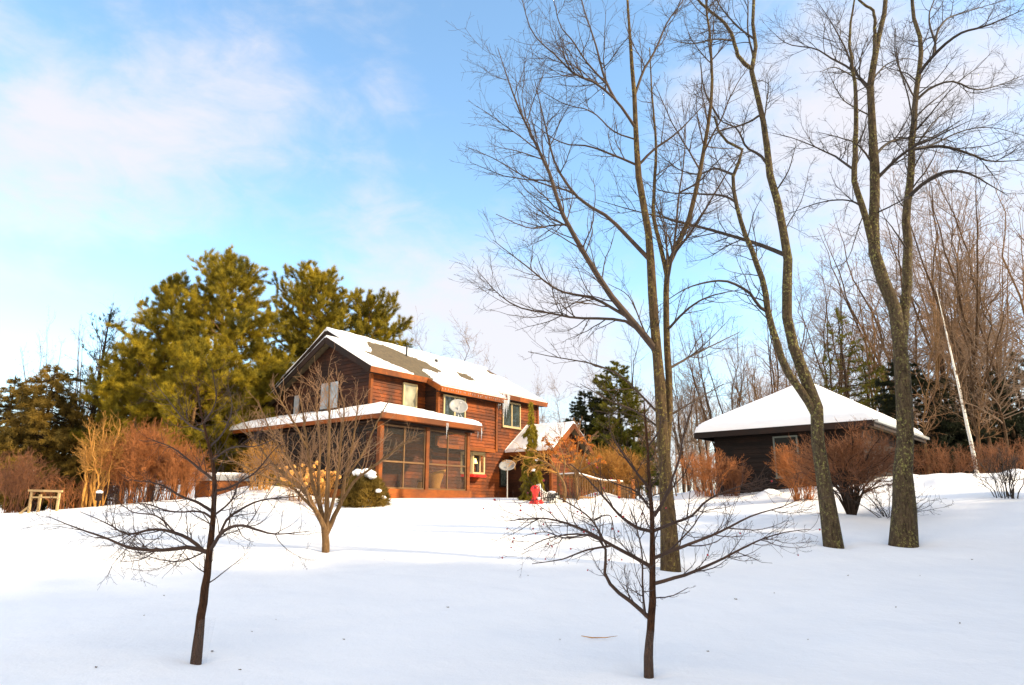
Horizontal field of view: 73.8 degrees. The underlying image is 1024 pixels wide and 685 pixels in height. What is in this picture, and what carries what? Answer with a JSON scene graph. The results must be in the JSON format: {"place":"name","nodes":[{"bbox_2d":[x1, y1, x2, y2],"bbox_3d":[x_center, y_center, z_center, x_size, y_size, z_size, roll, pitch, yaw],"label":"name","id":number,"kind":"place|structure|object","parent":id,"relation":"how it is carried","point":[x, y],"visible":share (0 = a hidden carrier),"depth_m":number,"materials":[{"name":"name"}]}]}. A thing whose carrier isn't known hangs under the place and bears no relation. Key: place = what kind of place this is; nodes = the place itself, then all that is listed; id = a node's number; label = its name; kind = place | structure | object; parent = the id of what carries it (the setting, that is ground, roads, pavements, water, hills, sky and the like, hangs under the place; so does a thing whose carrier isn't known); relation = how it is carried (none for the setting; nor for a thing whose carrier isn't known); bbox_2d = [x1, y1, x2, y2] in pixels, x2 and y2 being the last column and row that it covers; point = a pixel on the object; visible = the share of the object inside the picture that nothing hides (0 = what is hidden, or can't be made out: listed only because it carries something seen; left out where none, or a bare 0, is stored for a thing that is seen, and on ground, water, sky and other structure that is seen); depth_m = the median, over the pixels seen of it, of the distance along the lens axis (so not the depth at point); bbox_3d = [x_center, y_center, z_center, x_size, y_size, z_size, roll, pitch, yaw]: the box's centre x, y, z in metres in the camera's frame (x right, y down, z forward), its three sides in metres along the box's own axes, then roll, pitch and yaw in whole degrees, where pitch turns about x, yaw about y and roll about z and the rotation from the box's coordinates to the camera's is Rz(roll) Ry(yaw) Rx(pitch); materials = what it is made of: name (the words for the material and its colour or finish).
{"place":"outdoors","nodes":[
{"label":"outdoors","id":0,"kind":"place"},
{"bbox_2d":[428,469,445,488],"bbox_3d":[-3.176,5.631,27.875,0.946,0.881,0.999,2,-14,-10],"label":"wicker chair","id":1,"kind":"object","parent":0,"point":[435,478],"visible":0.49,"depth_m":27.57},
{"bbox_2d":[0,469,1023,684],"bbox_3d":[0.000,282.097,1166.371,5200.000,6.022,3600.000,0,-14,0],"label":"snow ground","id":2,"kind":"structure","parent":0,"point":[416,591],"depth_m":9.77,"materials":[{"name":"snow"}]},
{"bbox_2d":[0,375,57,512],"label":"hemlock","id":3,"kind":"object","parent":2,"relation":"on","point":[8,407],"visible":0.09,"depth_m":32.87,"materials":[{"name":"green plant"}]},
{"bbox_2d":[0,447,67,512],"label":"rounded bush","id":4,"kind":"object","parent":2,"relation":"on","point":[23,477],"visible":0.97,"depth_m":26.40,"materials":[{"name":"plant"}]},
{"bbox_2d":[19,489,62,513],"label":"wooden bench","id":5,"kind":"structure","parent":2,"relation":"on","point":[40,496],"depth_m":23.38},
{"bbox_2d":[0,363,113,511],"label":"hemlock","id":6,"kind":"object","parent":2,"relation":"on","point":[58,439],"visible":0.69,"depth_m":30.48,"materials":[{"name":"green plant"}]},
{"bbox_2d":[40,475,104,509],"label":"rounded bush","id":7,"kind":"object","parent":2,"relation":"on","point":[69,495],"visible":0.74,"depth_m":24.62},
{"bbox_2d":[50,302,115,507],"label":"woodland tree","id":8,"kind":"object","parent":2,"relation":"on","point":[77,374],"visible":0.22,"depth_m":36.69,"materials":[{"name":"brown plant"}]},
{"bbox_2d":[45,303,127,501],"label":"half bare pine","id":9,"kind":"object","parent":2,"relation":"on","point":[92,409],"visible":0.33,"depth_m":33.56,"materials":[{"name":"green plant"}]},
{"bbox_2d":[71,410,135,507],"bbox_3d":[-14.950,4.129,24.628,2.369,3.585,2.144,0,-14,0],"label":"yellow shrub","id":10,"kind":"object","parent":2,"relation":"on","point":[99,452],"visible":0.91,"depth_m":24.54,"materials":[{"name":"plant"}]},
{"bbox_2d":[79,470,133,506],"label":"rounded bush","id":11,"kind":"object","parent":2,"relation":"on","point":[112,489],"visible":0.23,"depth_m":25.99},
{"bbox_2d":[69,329,194,504],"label":"white pine","id":12,"kind":"object","parent":2,"relation":"on","point":[111,405],"visible":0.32,"depth_m":30.99,"materials":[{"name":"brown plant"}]},
{"bbox_2d":[92,417,207,503],"bbox_3d":[-13.786,4.491,25.908,3.746,3.435,3.968,10,-17,-37],"label":"rounded bush","id":13,"kind":"object","parent":2,"relation":"on","point":[142,449],"visible":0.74,"depth_m":25.09,"materials":[{"name":"plant"}]},
{"bbox_2d":[75,268,243,501],"bbox_3d":[-17.042,2.064,33.436,7.434,12.031,8.035,10,-17,-35],"label":"white pine","id":14,"kind":"object","parent":2,"relation":"on","point":[169,293],"visible":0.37,"depth_m":31.96,"materials":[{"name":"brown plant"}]},
{"bbox_2d":[18,359,328,664],"bbox_3d":[-3.536,1.784,7.450,3.382,3.499,2.185,0,-14,0],"label":"crabapple tree","id":15,"kind":"object","parent":2,"relation":"on","point":[197,646],"visible":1,"depth_m":7.25,"materials":[{"name":"brown plant"}]},
{"bbox_2d":[150,436,219,500],"bbox_3d":[-12.103,4.660,25.268,2.344,2.344,2.478,0,-14,0],"label":"rounded bush","id":16,"kind":"object","parent":2,"relation":"on","point":[174,472],"visible":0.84,"depth_m":24.96,"materials":[{"name":"plant"}]},
{"bbox_2d":[143,335,262,494],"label":"white pine","id":17,"kind":"object","parent":2,"relation":"on","point":[190,361],"visible":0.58,"depth_m":29.84,"materials":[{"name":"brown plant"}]},
{"bbox_2d":[128,244,298,472],"bbox_3d":[-14.706,1.344,33.955,9.665,13.258,8.492,0,-14,0],"label":"white pine","id":18,"kind":"object","parent":2,"relation":"on","point":[240,324],"visible":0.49,"depth_m":33.40,"materials":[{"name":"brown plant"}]},
{"bbox_2d":[194,472,257,497],"bbox_3d":[-11.255,5.746,26.902,2.255,1.130,2.255,3,-14,-14],"label":"hot tub","id":19,"kind":"object","parent":2,"relation":"on","point":[224,482],"visible":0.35,"depth_m":25.99,"materials":[{"name":"brown wood"}]},
{"bbox_2d":[202,363,278,485],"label":"white pine","id":20,"kind":"object","parent":2,"relation":"on","point":[229,466],"visible":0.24,"depth_m":31.13,"materials":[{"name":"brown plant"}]},
{"bbox_2d":[232,436,285,490],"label":"rounded bush","id":21,"kind":"object","parent":2,"relation":"on","point":[261,476],"visible":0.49,"depth_m":23.98,"materials":[{"name":"brown plant"}]},
{"bbox_2d":[233,259,377,389],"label":"white pine","id":22,"kind":"object","parent":2,"relation":"on","point":[304,293],"visible":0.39,"depth_m":39.18,"materials":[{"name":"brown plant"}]},
{"bbox_2d":[215,343,422,552],"bbox_3d":[-3.974,2.161,14.454,4.531,4.383,3.087,0,-14,0],"label":"vase shaped tree","id":23,"kind":"object","parent":2,"relation":"on","point":[323,518],"visible":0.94,"depth_m":14.30,"materials":[{"name":"brown plant"}]},
{"bbox_2d":[303,461,341,503],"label":"hydrangea","id":24,"kind":"object","parent":2,"relation":"on","point":[322,480],"visible":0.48,"depth_m":22.56,"materials":[{"name":"plant"}]},
{"bbox_2d":[336,465,391,507],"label":"evergreen shrub","id":25,"kind":"object","parent":2,"relation":"on","point":[369,488],"visible":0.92,"depth_m":21.65,"materials":[{"name":"green plant"}]},
{"bbox_2d":[343,286,414,347],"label":"white pine","id":26,"kind":"object","parent":2,"relation":"on","point":[381,315],"visible":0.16,"depth_m":40.93,"materials":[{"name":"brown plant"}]},
{"bbox_2d":[220,327,593,497],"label":"timber house","id":27,"kind":"structure","parent":2,"relation":"on","point":[472,448],"depth_m":30.53,"materials":[{"name":"brown wood"}]},
{"bbox_2d":[317,380,340,411],"bbox_3d":[-7.976,2.329,29.757,1.360,1.290,0.110,-10,-17,36],"label":"window","id":28,"kind":"structure","parent":27,"relation":"in","point":[335,388],"depth_m":29.71,"materials":[{"name":"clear glass"}]},
{"bbox_2d":[402,382,417,407],"bbox_3d":[-4.477,2.371,30.036,0.110,1.140,0.910,-10,-17,36],"label":"window","id":29,"kind":"structure","parent":27,"relation":"in","point":[410,391],"depth_m":30.04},
{"bbox_2d":[443,394,465,417],"bbox_3d":[-2.604,3.060,31.059,0.110,1.240,1.550,-10,-17,36],"label":"window","id":30,"kind":"structure","parent":27,"relation":"in","point":[447,399],"depth_m":30.84,"materials":[{"name":"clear glass"}]},
{"bbox_2d":[449,399,467,416],"bbox_3d":[-2.286,2.885,29.085,0.649,1.006,0.654,-7,-15,27],"label":"satellite dish","id":31,"kind":"object","parent":27,"relation":"on","point":[458,406],"visible":0.98,"depth_m":29.19,"materials":[{"name":"metal"}]},
{"bbox_2d":[460,451,485,477],"bbox_3d":[-1.804,5.794,32.545,0.581,1.220,1.435,-10,-17,36],"label":"window","id":32,"kind":"structure","parent":27,"relation":"in","point":[475,461],"depth_m":32.41,"materials":[{"name":"beige paint"}]},
{"bbox_2d":[501,402,521,429],"bbox_3d":[-0.012,3.822,35.782,0.110,1.370,1.610,-10,-17,36],"label":"window","id":33,"kind":"structure","parent":27,"relation":"in","point":[513,420],"depth_m":35.84,"materials":[{"name":"clear glass"}]},
{"bbox_2d":[442,309,487,364],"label":"woodland tree","id":34,"kind":"object","parent":2,"relation":"on","point":[465,336],"visible":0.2,"depth_m":61.03,"materials":[{"name":"brown plant"}]},
{"bbox_2d":[518,402,545,500],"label":"weeping spruce","id":35,"kind":"object","parent":2,"relation":"on","point":[530,433],"visible":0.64,"depth_m":23.89,"materials":[{"name":"green plant"}]},
{"bbox_2d":[502,433,569,502],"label":"curved tree","id":36,"kind":"object","parent":2,"relation":"on","point":[550,470],"visible":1,"depth_m":23.11,"materials":[{"name":"brown plant"}]},
{"bbox_2d":[63,356,1023,503],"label":"woods","id":37,"kind":"object","parent":2,"relation":"on","point":[688,450],"visible":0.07,"depth_m":73.58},
{"bbox_2d":[541,415,605,499],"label":"leaf bearing tree","id":38,"kind":"object","parent":2,"relation":"on","point":[551,451],"visible":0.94,"depth_m":24.03,"materials":[{"name":"brown plant"}]},
{"bbox_2d":[557,471,623,499],"bbox_3d":[2.717,5.430,25.188,2.232,1.240,2.567,-6,-15,25],"label":"deck railing","id":39,"kind":"object","parent":2,"relation":"on","point":[589,477],"visible":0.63,"depth_m":24.45,"materials":[{"name":"brown wood"}]},
{"bbox_2d":[559,390,637,493],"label":"spruce","id":40,"kind":"object","parent":2,"relation":"on","point":[579,410],"visible":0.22,"depth_m":45.54,"materials":[{"name":"green plant"}]},
{"bbox_2d":[446,0,766,571],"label":"bare maple","id":41,"kind":"object","parent":2,"relation":"on","point":[664,396],"visible":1,"depth_m":13.78,"materials":[{"name":"brown plant"}]},
{"bbox_2d":[566,441,652,497],"bbox_3d":[3.961,5.148,27.569,3.520,2.361,3.786,0,-14,0],"label":"golden shrub","id":42,"kind":"object","parent":2,"relation":"on","point":[621,468],"visible":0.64,"depth_m":26.91,"materials":[{"name":"brown plant"}]},
{"bbox_2d":[580,360,658,491],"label":"spruce","id":43,"kind":"object","parent":2,"relation":"on","point":[623,435],"visible":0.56,"depth_m":44.28,"materials":[{"name":"green plant"}]},
{"bbox_2d":[617,479,634,498],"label":"garden gate","id":44,"kind":"structure","parent":2,"relation":"on","point":[621,491],"depth_m":24.80,"materials":[{"name":"brown wood"}]},
{"bbox_2d":[614,318,655,498],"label":"woodland tree","id":45,"kind":"object","parent":2,"relation":"on","point":[631,362],"visible":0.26,"depth_m":51.18,"materials":[{"name":"brown plant"}]},
{"bbox_2d":[477,379,851,678],"bbox_3d":[1.379,1.968,6.871,3.487,2.946,2.112,0,-14,0],"label":"crabapple tree","id":46,"kind":"object","parent":2,"relation":"on","point":[650,565],"visible":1,"depth_m":6.71,"materials":[{"name":"brown plant"}]},
{"bbox_2d":[651,348,708,492],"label":"woodland tree","id":47,"kind":"object","parent":2,"relation":"on","point":[678,447],"visible":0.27,"depth_m":49.97,"materials":[{"name":"brown plant"}]},
{"bbox_2d":[655,323,713,490],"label":"woodland tree","id":48,"kind":"object","parent":2,"relation":"on","point":[680,398],"visible":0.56,"depth_m":46.10,"materials":[{"name":"brown plant"}]},
{"bbox_2d":[672,314,720,490],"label":"woodland tree","id":49,"kind":"object","parent":2,"relation":"on","point":[697,418],"visible":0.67,"depth_m":41.71,"materials":[{"name":"brown plant"}]},
{"bbox_2d":[673,337,719,456],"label":"woodland tree","id":50,"kind":"object","parent":2,"relation":"on","point":[706,445],"visible":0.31,"depth_m":47.92,"materials":[{"name":"brown plant"}]},
{"bbox_2d":[671,300,722,445],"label":"woodland tree","id":51,"kind":"object","parent":2,"relation":"on","point":[710,414],"visible":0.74,"depth_m":38.64,"materials":[{"name":"brown plant"}]},
{"bbox_2d":[572,0,843,548],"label":"bare tree","id":52,"kind":"object","parent":2,"relation":"on","point":[807,392],"visible":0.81,"depth_m":15.79,"materials":[{"name":"brown plant"}]},
{"bbox_2d":[675,446,745,496],"bbox_3d":[6.975,4.588,24.265,2.589,1.764,2.631,0,-14,0],"label":"rounded bush","id":53,"kind":"object","parent":2,"relation":"on","point":[704,477],"visible":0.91,"depth_m":23.95,"materials":[{"name":"plant"}]},
{"bbox_2d":[692,323,758,421],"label":"woodland tree","id":54,"kind":"object","parent":2,"relation":"on","point":[720,404],"visible":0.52,"depth_m":45.17,"materials":[{"name":"brown plant"}]},
{"bbox_2d":[705,454,752,495],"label":"rounded bush","id":55,"kind":"object","parent":2,"relation":"on","point":[735,477],"visible":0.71,"depth_m":24.20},
{"bbox_2d":[719,316,759,411],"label":"woodland tree","id":56,"kind":"object","parent":2,"relation":"on","point":[738,387],"visible":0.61,"depth_m":42.78,"materials":[{"name":"brown plant"}]},
{"bbox_2d":[716,332,768,409],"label":"woodland tree","id":57,"kind":"object","parent":2,"relation":"on","point":[741,399],"visible":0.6,"depth_m":37.51,"materials":[{"name":"brown plant"}]},
{"bbox_2d":[745,281,827,399],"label":"woodland tree","id":58,"kind":"object","parent":2,"relation":"on","point":[771,369],"visible":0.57,"depth_m":42.27,"materials":[{"name":"brown plant"}]},
{"bbox_2d":[765,439,827,500],"bbox_3d":[9.104,4.039,21.698,1.880,1.975,2.003,11,-17,-38],"label":"rounded bush","id":59,"kind":"object","parent":2,"relation":"on","point":[783,463],"visible":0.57,"depth_m":21.56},
{"bbox_2d":[744,269,849,402],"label":"woodland tree","id":60,"kind":"object","parent":2,"relation":"on","point":[801,293],"visible":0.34,"depth_m":47.50,"materials":[{"name":"brown plant"}]},
{"bbox_2d":[693,382,929,494],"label":"garden shed","id":61,"kind":"structure","parent":2,"relation":"on","point":[753,432],"depth_m":25.61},
{"bbox_2d":[772,435,801,478],"bbox_3d":[10.066,4.194,25.008,0.960,1.540,0.110,-12,-18,40],"label":"window","id":62,"kind":"structure","parent":61,"relation":"in","point":[778,440],"depth_m":25.14,"materials":[{"name":"grey glass"}]},
{"bbox_2d":[793,250,853,394],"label":"woodland tree","id":63,"kind":"object","parent":2,"relation":"on","point":[824,352],"visible":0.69,"depth_m":37.35,"materials":[{"name":"brown plant"}]},
{"bbox_2d":[792,253,867,398],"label":"woodland tree","id":64,"kind":"object","parent":2,"relation":"on","point":[842,330],"visible":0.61,"depth_m":38.88,"materials":[{"name":"brown plant"}]},
{"bbox_2d":[792,266,884,400],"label":"woodland tree","id":65,"kind":"object","parent":2,"relation":"on","point":[826,333],"visible":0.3,"depth_m":49.44,"materials":[{"name":"brown plant"}]},
{"bbox_2d":[819,285,874,395],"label":"woodland tree","id":66,"kind":"object","parent":2,"relation":"on","point":[854,338],"visible":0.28,"depth_m":43.55,"materials":[{"name":"brown plant"}]},
{"bbox_2d":[781,417,923,514],"bbox_3d":[8.921,3.246,17.902,3.887,2.594,3.703,0,-14,0],"label":"rounded bush","id":67,"kind":"object","parent":2,"relation":"on","point":[848,457],"visible":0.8,"depth_m":17.59,"materials":[{"name":"brown plant"}]},
{"bbox_2d":[814,307,892,408],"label":"spruce","id":68,"kind":"object","parent":2,"relation":"on","point":[858,370],"visible":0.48,"depth_m":36.47,"materials":[{"name":"green plant"}]},
{"bbox_2d":[820,263,893,412],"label":"woodland tree","id":69,"kind":"object","parent":2,"relation":"on","point":[883,355],"visible":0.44,"depth_m":40.89,"materials":[{"name":"brown plant"}]},
{"bbox_2d":[836,344,894,413],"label":"spruce","id":70,"kind":"object","parent":2,"relation":"on","point":[866,377],"visible":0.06,"depth_m":38.38,"materials":[{"name":"green plant"}]},
{"bbox_2d":[807,202,949,474],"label":"woodland tree","id":71,"kind":"object","parent":2,"relation":"on","point":[848,303],"visible":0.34,"depth_m":46.02,"materials":[{"name":"brown plant"}]},
{"bbox_2d":[840,240,918,412],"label":"woodland tree","id":72,"kind":"object","parent":2,"relation":"on","point":[867,353],"visible":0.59,"depth_m":38.48,"materials":[{"name":"brown plant"}]},
{"bbox_2d":[750,0,1023,547],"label":"bare tree","id":73,"kind":"object","parent":2,"relation":"on","point":[903,531],"visible":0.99,"depth_m":16.45,"materials":[{"name":"brown plant"}]},
{"bbox_2d":[847,230,931,401],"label":"woodland tree","id":74,"kind":"object","parent":2,"relation":"on","point":[896,283],"visible":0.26,"depth_m":43.55,"materials":[{"name":"brown plant"}]},
{"bbox_2d":[828,247,951,414],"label":"woodland tree","id":75,"kind":"object","parent":2,"relation":"on","point":[871,326],"visible":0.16,"depth_m":47.22,"materials":[{"name":"brown plant"}]},
{"bbox_2d":[842,480,953,517],"bbox_3d":[9.493,3.827,16.983,2.454,1.094,2.628,-12,-18,40],"label":"rounded bush","id":76,"kind":"object","parent":2,"relation":"on","point":[882,509],"visible":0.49,"depth_m":17.01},
{"bbox_2d":[852,159,946,467],"bbox_3d":[20.086,-1.298,35.119,4.439,16.788,4.335,-7,-6,43],"label":"woodland tree","id":77,"kind":"object","parent":2,"relation":"on","point":[896,292],"visible":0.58,"depth_m":35.18,"materials":[{"name":"brown plant"}]},
{"bbox_2d":[861,158,992,405],"bbox_3d":[22.423,-1.583,37.014,5.839,18.016,3.710,1,-14,-3],"label":"woodland tree","id":78,"kind":"object","parent":2,"relation":"on","point":[941,371],"visible":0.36,"depth_m":37.42,"materials":[{"name":"brown plant"}]},
{"bbox_2d":[894,311,961,474],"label":"woodland tree","id":79,"kind":"object","parent":2,"relation":"on","point":[925,409],"visible":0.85,"depth_m":30.96,"materials":[{"name":"brown plant"}]},
{"bbox_2d":[869,354,1002,474],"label":"spruce","id":80,"kind":"object","parent":2,"relation":"on","point":[889,410],"visible":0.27,"depth_m":32.78,"materials":[{"name":"green plant"}]},
{"bbox_2d":[885,174,995,411],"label":"woodland tree","id":81,"kind":"object","parent":2,"relation":"on","point":[923,302],"visible":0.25,"depth_m":40.76,"materials":[{"name":"brown plant"}]},
{"bbox_2d":[864,219,1023,422],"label":"woodland tree","id":82,"kind":"object","parent":2,"relation":"on","point":[895,242],"visible":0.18,"depth_m":44.71,"materials":[{"name":"brown plant"}]},
{"bbox_2d":[881,139,1015,472],"bbox_3d":[20.776,-1.715,32.157,4.526,16.376,5.437,-7,-5,9],"label":"woodland tree","id":83,"kind":"object","parent":2,"relation":"on","point":[935,295],"visible":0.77,"depth_m":32.17,"materials":[{"name":"brown plant"}]},
{"bbox_2d":[913,437,988,474],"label":"rounded bush","id":84,"kind":"object","parent":2,"relation":"on","point":[941,458],"visible":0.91,"depth_m":27.04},
{"bbox_2d":[909,215,993,473],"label":"woodland tree","id":85,"kind":"object","parent":2,"relation":"on","point":[937,363],"visible":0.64,"depth_m":33.47,"materials":[{"name":"brown plant"}]},
{"bbox_2d":[880,159,1023,402],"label":"woodland tree","id":86,"kind":"object","parent":2,"relation":"on","point":[936,193],"visible":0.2,"depth_m":46.64,"materials":[{"name":"brown plant"}]},
{"bbox_2d":[933,279,978,472],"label":"leaning birch","id":87,"kind":"object","parent":2,"relation":"on","point":[962,404],"visible":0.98,"depth_m":29.32,"materials":[{"name":"white plant"}]},
{"bbox_2d":[908,173,1023,419],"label":"woodland tree","id":88,"kind":"object","parent":2,"relation":"on","point":[961,266],"visible":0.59,"depth_m":35.29,"materials":[{"name":"brown plant"}]},
{"bbox_2d":[913,186,1019,405],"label":"woodland tree","id":89,"kind":"object","parent":2,"relation":"on","point":[961,275],"visible":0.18,"depth_m":43.81,"materials":[{"name":"brown plant"}]},
{"bbox_2d":[915,375,1022,474],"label":"spruce","id":90,"kind":"object","parent":2,"relation":"on","point":[948,405],"visible":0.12,"depth_m":34.14,"materials":[{"name":"green plant"}]},
{"bbox_2d":[918,366,1023,473],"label":"spruce","id":91,"kind":"object","parent":2,"relation":"on","point":[1017,427],"visible":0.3,"depth_m":32.81,"materials":[{"name":"green plant"}]},
{"bbox_2d":[919,136,1023,448],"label":"woodland tree","id":92,"kind":"object","parent":2,"relation":"on","point":[984,306],"visible":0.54,"depth_m":35.39,"materials":[{"name":"brown plant"}]},
{"bbox_2d":[932,234,1010,473],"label":"woodland tree","id":93,"kind":"object","parent":2,"relation":"on","point":[980,292],"visible":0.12,"depth_m":41.85,"materials":[{"name":"brown plant"}]},
{"bbox_2d":[925,263,1023,468],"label":"woodland tree","id":94,"kind":"object","parent":2,"relation":"on","point":[971,408],"visible":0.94,"depth_m":30.34,"materials":[{"name":"brown plant"}]},
{"bbox_2d":[933,248,1023,467],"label":"woodland tree","id":95,"kind":"object","parent":2,"relation":"on","point":[1002,421],"visible":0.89,"depth_m":30.28,"materials":[{"name":"brown plant"}]},
{"bbox_2d":[949,206,1023,402],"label":"woodland tree","id":96,"kind":"object","parent":2,"relation":"on","point":[1007,293],"visible":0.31,"depth_m":37.23,"materials":[{"name":"brown plant"}]},
{"bbox_2d":[958,329,1014,472],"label":"woodland tree","id":97,"kind":"object","parent":2,"relation":"on","point":[979,415],"visible":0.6,"depth_m":30.40,"materials":[{"name":"brown plant"}]},
{"bbox_2d":[952,164,1023,394],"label":"woodland tree","id":98,"kind":"object","parent":2,"relation":"on","point":[1018,292],"visible":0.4,"depth_m":40.31,"materials":[{"name":"brown plant"}]},
{"bbox_2d":[958,436,1023,472],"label":"rounded bush","id":99,"kind":"object","parent":2,"relation":"on","point":[989,457],"visible":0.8,"depth_m":26.38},
{"bbox_2d":[963,445,1023,498],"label":"rounded bush","id":100,"kind":"object","parent":2,"relation":"on","point":[1004,480],"visible":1,"depth_m":18.15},
{"bbox_2d":[970,352,1023,472],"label":"spruce","id":101,"kind":"object","parent":2,"relation":"on","point":[1016,405],"visible":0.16,"depth_m":35.08,"materials":[{"name":"green plant"}]},
{"bbox_2d":[986,164,1023,389],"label":"woodland tree","id":102,"kind":"object","parent":2,"relation":"on","point":[1020,237],"visible":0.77,"depth_m":34.36,"materials":[{"name":"brown plant"}]},
{"bbox_2d":[0,0,1023,506],"label":"sky","id":103,"kind":"structure","parent":0,"point":[138,137],"materials":[{"name":"blue"}]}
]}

